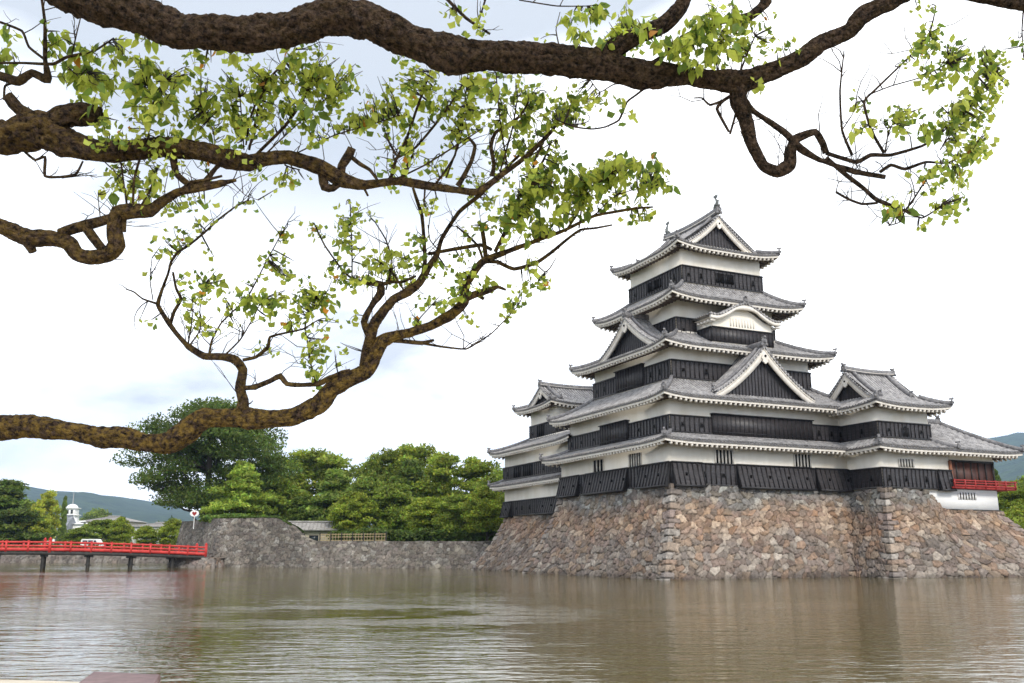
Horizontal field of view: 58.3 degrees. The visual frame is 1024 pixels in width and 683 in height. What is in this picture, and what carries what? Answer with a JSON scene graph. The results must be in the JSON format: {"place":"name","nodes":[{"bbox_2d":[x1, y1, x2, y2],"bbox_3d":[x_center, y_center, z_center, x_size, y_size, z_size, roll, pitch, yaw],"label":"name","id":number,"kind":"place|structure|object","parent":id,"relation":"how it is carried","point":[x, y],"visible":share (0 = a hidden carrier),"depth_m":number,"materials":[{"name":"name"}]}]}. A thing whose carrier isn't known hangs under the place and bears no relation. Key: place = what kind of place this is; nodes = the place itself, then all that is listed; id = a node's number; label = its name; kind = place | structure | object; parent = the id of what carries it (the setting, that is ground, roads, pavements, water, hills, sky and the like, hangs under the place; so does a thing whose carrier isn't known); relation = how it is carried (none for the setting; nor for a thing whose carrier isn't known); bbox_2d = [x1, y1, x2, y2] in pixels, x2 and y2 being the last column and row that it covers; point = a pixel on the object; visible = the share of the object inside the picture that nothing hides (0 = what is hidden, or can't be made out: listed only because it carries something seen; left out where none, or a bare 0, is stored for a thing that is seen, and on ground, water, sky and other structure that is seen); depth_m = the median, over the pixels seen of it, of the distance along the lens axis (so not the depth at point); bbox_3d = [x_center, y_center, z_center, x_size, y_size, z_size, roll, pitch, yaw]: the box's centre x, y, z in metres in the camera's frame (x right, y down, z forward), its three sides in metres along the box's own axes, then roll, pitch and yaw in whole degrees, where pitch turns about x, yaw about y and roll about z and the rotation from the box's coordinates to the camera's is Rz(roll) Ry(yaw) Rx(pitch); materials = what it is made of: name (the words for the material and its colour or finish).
{"place":"outdoors","nodes":[
{"label":"outdoors","id":0,"kind":"place"},
{"bbox_2d":[0,679,78,682],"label":"bank path","id":1,"kind":"structure","parent":0,"point":[17,681],"depth_m":11.14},
{"bbox_2d":[79,672,160,682],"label":"granite post","id":2,"kind":"object","parent":1,"relation":"on","point":[104,677],"visible":1,"depth_m":7.64,"materials":[{"name":"stone"}]},
{"bbox_2d":[0,0,1023,453],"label":"overhanging tree","id":3,"kind":"object","parent":1,"relation":"on","point":[28,130],"visible":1,"depth_m":5.24,"materials":[{"name":"green plant"}]},
{"bbox_2d":[66,489,80,521],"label":"white tower","id":4,"kind":"structure","parent":0,"point":[72,509],"depth_m":256.98,"materials":[{"name":"paint"}]},
{"bbox_2d":[127,522,170,547],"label":"town hall","id":5,"kind":"structure","parent":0,"point":[156,525],"depth_m":221.82,"materials":[{"name":"grey"}]},
{"bbox_2d":[0,562,1023,682],"bbox_3d":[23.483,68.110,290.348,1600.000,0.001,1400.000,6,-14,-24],"label":"moat water","id":6,"kind":"structure","parent":0,"point":[71,621],"depth_m":22.09,"materials":[{"name":"brown liquid"}]},
{"bbox_2d":[0,537,207,568],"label":"arched bridge","id":7,"kind":"structure","parent":6,"relation":"in","point":[87,552],"depth_m":97.99,"materials":[{"name":"red paint"}]},
{"bbox_2d":[167,557,223,567],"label":"bridge landing","id":8,"kind":"object","parent":6,"relation":"in","point":[214,562],"visible":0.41,"depth_m":102.91,"materials":[{"name":"stone"}]},
{"bbox_2d":[0,0,1023,509],"label":"sky","id":9,"kind":"structure","parent":0,"point":[942,307],"materials":[{"name":"white"}]},
{"bbox_2d":[23,433,1023,524],"bbox_3d":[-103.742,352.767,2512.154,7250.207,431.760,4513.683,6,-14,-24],"label":"forested hills","id":10,"kind":"structure","parent":0,"point":[149,512],"depth_m":2739.42,"materials":[{"name":"green plant"}]},
{"bbox_2d":[487,379,592,517],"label":"keep","id":11,"kind":"structure","parent":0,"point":[528,483],"depth_m":87.24,"materials":[{"name":"paint"}]},
{"bbox_2d":[539,194,855,498],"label":"castle keep","id":12,"kind":"structure","parent":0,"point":[698,373],"depth_m":70.04,"materials":[{"name":"paint"}]},
{"bbox_2d":[927,415,1023,510],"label":"moon viewing turret","id":13,"kind":"object","parent":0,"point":[977,485],"visible":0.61,"depth_m":70.90,"materials":[{"name":"paint"}]},
{"label":"castle island ground","id":14,"kind":"structure","parent":0,"visible":0},
{"bbox_2d":[254,478,313,516],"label":"maple tree","id":15,"kind":"object","parent":14,"relation":"on","point":[288,494],"visible":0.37,"depth_m":121.74,"materials":[{"name":"green plant"}]},
{"bbox_2d":[280,495,314,520],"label":"pine tree","id":16,"kind":"object","parent":14,"relation":"on","point":[297,503],"visible":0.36,"depth_m":116.88,"materials":[{"name":"green plant"}]},
{"bbox_2d":[265,447,352,497],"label":"broadleaf tree","id":17,"kind":"object","parent":14,"relation":"on","point":[318,464],"visible":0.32,"depth_m":138.81,"materials":[{"name":"green plant"}]},
{"bbox_2d":[289,521,337,540],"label":"guard house","id":18,"kind":"structure","parent":14,"relation":"on","point":[312,529],"depth_m":111.47,"materials":[{"name":"grey tile"}]},
{"bbox_2d":[299,467,358,527],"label":"pine tree","id":19,"kind":"object","parent":14,"relation":"on","point":[331,488],"visible":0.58,"depth_m":117.77,"materials":[{"name":"green plant"}]},
{"bbox_2d":[175,518,491,568],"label":"stone wall","id":20,"kind":"structure","parent":14,"relation":"on","point":[257,542],"depth_m":102.50,"materials":[{"name":"grey stone"}]},
{"bbox_2d":[109,396,306,520],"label":"broadleaf tree","id":21,"kind":"object","parent":20,"relation":"on","point":[207,452],"visible":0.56,"depth_m":121.19,"materials":[{"name":"green plant"}]},
{"bbox_2d":[326,491,379,531],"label":"maple tree","id":22,"kind":"object","parent":14,"relation":"on","point":[350,504],"visible":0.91,"depth_m":111.38,"materials":[{"name":"green plant"}]},
{"bbox_2d":[319,532,386,540],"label":"bamboo fence","id":23,"kind":"object","parent":14,"relation":"on","point":[338,534],"visible":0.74,"depth_m":102.41,"materials":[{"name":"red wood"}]},
{"bbox_2d":[344,451,399,526],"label":"broadleaf tree","id":24,"kind":"object","parent":14,"relation":"on","point":[364,478],"visible":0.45,"depth_m":132.45,"materials":[{"name":"green plant"}]},
{"bbox_2d":[362,482,420,529],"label":"maple tree","id":25,"kind":"object","parent":14,"relation":"on","point":[391,498],"visible":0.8,"depth_m":113.08,"materials":[{"name":"green plant"}]},
{"bbox_2d":[372,458,432,525],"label":"pine tree","id":26,"kind":"object","parent":14,"relation":"on","point":[409,472],"visible":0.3,"depth_m":120.64,"materials":[{"name":"green plant"}]},
{"bbox_2d":[326,527,496,540],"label":"hedge","id":27,"kind":"object","parent":14,"relation":"on","point":[427,534],"visible":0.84,"depth_m":101.46,"materials":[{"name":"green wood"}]},
{"bbox_2d":[372,443,452,497],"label":"broadleaf tree","id":28,"kind":"object","parent":14,"relation":"on","point":[421,452],"visible":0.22,"depth_m":135.35,"materials":[{"name":"green plant"}]},
{"bbox_2d":[401,496,458,530],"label":"maple tree","id":29,"kind":"object","parent":14,"relation":"on","point":[424,509],"visible":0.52,"depth_m":103.86,"materials":[{"name":"green plant"}]},
{"bbox_2d":[431,494,473,533],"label":"maple tree","id":30,"kind":"object","parent":14,"relation":"on","point":[448,519],"visible":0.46,"depth_m":101.23,"materials":[{"name":"green plant"}]},
{"bbox_2d":[411,453,500,523],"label":"broadleaf tree","id":31,"kind":"object","parent":14,"relation":"on","point":[471,472],"visible":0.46,"depth_m":119.56,"materials":[{"name":"green plant"}]},
{"bbox_2d":[458,485,504,540],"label":"maple tree","id":32,"kind":"object","parent":14,"relation":"on","point":[485,504],"visible":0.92,"depth_m":97.35,"materials":[{"name":"green plant"}]},
{"bbox_2d":[469,467,504,496],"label":"broadleaf tree","id":33,"kind":"object","parent":14,"relation":"on","point":[499,476],"visible":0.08,"depth_m":112.72,"materials":[{"name":"green plant"}]},
{"bbox_2d":[471,483,1023,579],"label":"stone base","id":34,"kind":"object","parent":14,"relation":"on","point":[671,531],"visible":0.95,"depth_m":65.44,"materials":[{"name":"grey stone"}]},
{"bbox_2d":[826,363,960,490],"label":"annex tower","id":35,"kind":"structure","parent":34,"relation":"on","point":[885,435],"depth_m":68.75,"materials":[{"name":"paint"}]},
{"bbox_2d":[994,469,1004,508],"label":"pine tree","id":36,"kind":"object","parent":14,"relation":"on","point":[997,477],"visible":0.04,"depth_m":127.37,"materials":[{"name":"green plant"}]},
{"bbox_2d":[997,485,1023,514],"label":"broadleaf tree","id":37,"kind":"object","parent":14,"relation":"on","point":[1010,498],"visible":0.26,"depth_m":101.54,"materials":[{"name":"green plant"}]},
{"bbox_2d":[1000,475,1023,509],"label":"broadleaf tree","id":38,"kind":"object","parent":14,"relation":"on","point":[1019,483],"visible":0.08,"depth_m":112.17,"materials":[{"name":"green plant"}]},
{"bbox_2d":[1008,515,1023,528],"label":"shrubs","id":39,"kind":"object","parent":14,"relation":"on","point":[1020,523],"visible":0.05,"depth_m":84.40,"materials":[{"name":"green plant"}]},
{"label":"grass mound","id":40,"kind":"structure","parent":14,"relation":"on","visible":0},
{"bbox_2d":[190,510,198,528],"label":"round sign","id":41,"kind":"object","parent":40,"relation":"on","point":[194,513],"visible":1,"depth_m":111.56,"materials":[{"name":"white metal"}]},
{"bbox_2d":[198,513,251,522],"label":"shrubs","id":42,"kind":"object","parent":40,"relation":"on","point":[209,517],"visible":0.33,"depth_m":110.21,"materials":[{"name":"green plant"}]},
{"bbox_2d":[199,460,278,515],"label":"pine tree","id":43,"kind":"object","parent":40,"relation":"on","point":[238,493],"visible":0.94,"depth_m":113.45,"materials":[{"name":"green plant"}]},
{"bbox_2d":[214,515,291,525],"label":"grass","id":44,"kind":"structure","parent":40,"relation":"on","point":[245,516],"depth_m":106.34,"materials":[{"name":"green plant"}]},
{"label":"far ground","id":45,"kind":"structure","parent":0,"visible":0},
{"bbox_2d":[0,478,58,551],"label":"pine tree","id":46,"kind":"object","parent":45,"relation":"on","point":[12,500],"visible":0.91,"depth_m":160.94,"materials":[{"name":"green plant"}]},
{"bbox_2d":[13,507,52,544],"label":"broadleaf tree","id":47,"kind":"object","parent":45,"relation":"on","point":[35,528],"visible":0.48,"depth_m":162.28,"materials":[{"name":"green plant"}]},
{"bbox_2d":[30,488,61,543],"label":"broadleaf tree","id":48,"kind":"object","parent":45,"relation":"on","point":[48,502],"visible":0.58,"depth_m":185.57,"materials":[{"name":"green plant"}]},
{"bbox_2d":[41,515,75,544],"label":"town house","id":49,"kind":"structure","parent":45,"relation":"on","point":[71,521],"depth_m":234.28,"materials":[{"name":"white paint"}]},
{"bbox_2d":[56,496,68,544],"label":"pine tree","id":50,"kind":"object","parent":45,"relation":"on","point":[63,528],"visible":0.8,"depth_m":205.55,"materials":[{"name":"green plant"}]},
{"bbox_2d":[58,527,101,544],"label":"maple tree","id":51,"kind":"object","parent":45,"relation":"on","point":[78,534],"visible":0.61,"depth_m":156.86,"materials":[{"name":"green plant"}]},
{"bbox_2d":[73,521,95,532],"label":"white building","id":52,"kind":"structure","parent":45,"relation":"on","point":[79,524],"depth_m":235.46,"materials":[{"name":"paint"}]},
{"bbox_2d":[0,543,173,551],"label":"hedge","id":53,"kind":"object","parent":45,"relation":"on","point":[88,545],"visible":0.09,"depth_m":152.86,"materials":[{"name":"green plant"}]},
{"bbox_2d":[80,539,103,548],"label":"parked van","id":54,"kind":"object","parent":45,"relation":"on","point":[90,540],"visible":0.14,"depth_m":153.43,"materials":[{"name":"white paint"}]},
{"bbox_2d":[79,507,113,520],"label":"broadleaf tree","id":55,"kind":"object","parent":45,"relation":"on","point":[93,513],"visible":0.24,"depth_m":419.87,"materials":[{"name":"green plant"}]},
{"bbox_2d":[81,519,119,545],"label":"maple tree","id":56,"kind":"object","parent":45,"relation":"on","point":[100,527],"visible":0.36,"depth_m":166.88,"materials":[{"name":"green plant"}]},
{"bbox_2d":[83,516,147,524],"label":"roadside shop","id":57,"kind":"structure","parent":45,"relation":"on","point":[134,522],"depth_m":249.01,"materials":[{"name":"grey"}]},
{"bbox_2d":[106,516,134,545],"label":"maple tree","id":58,"kind":"object","parent":45,"relation":"on","point":[122,527],"visible":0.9,"depth_m":163.39,"materials":[{"name":"green plant"}]},
{"bbox_2d":[132,525,160,546],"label":"maple tree","id":59,"kind":"object","parent":45,"relation":"on","point":[145,534],"visible":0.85,"depth_m":159.22,"materials":[{"name":"green plant"}]},
{"bbox_2d":[155,518,181,550],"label":"maple tree","id":60,"kind":"object","parent":45,"relation":"on","point":[171,527],"visible":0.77,"depth_m":158.94,"materials":[{"name":"green plant"}]},
{"bbox_2d":[171,532,178,547],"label":"maple tree","id":61,"kind":"object","parent":45,"relation":"on","point":[175,539],"visible":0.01,"depth_m":149.21,"materials":[{"name":"green plant"}]},
{"bbox_2d":[0,515,434,551],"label":"distant woodland","id":62,"kind":"object","parent":45,"relation":"on","point":[171,517],"depth_m":389.17,"materials":[{"name":"green plant"}]},
{"bbox_2d":[1005,504,1023,522],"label":"maple tree","id":63,"kind":"object","parent":45,"relation":"on","point":[1015,511],"visible":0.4,"depth_m":92.22,"materials":[{"name":"green plant"}]},
{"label":"bank","id":64,"kind":"structure","parent":0,"visible":0},
{"bbox_2d":[0,552,168,561],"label":"stone wall","id":65,"kind":"structure","parent":64,"relation":"on","point":[37,558],"depth_m":149.58,"materials":[{"name":"grey stone"}]}
]}

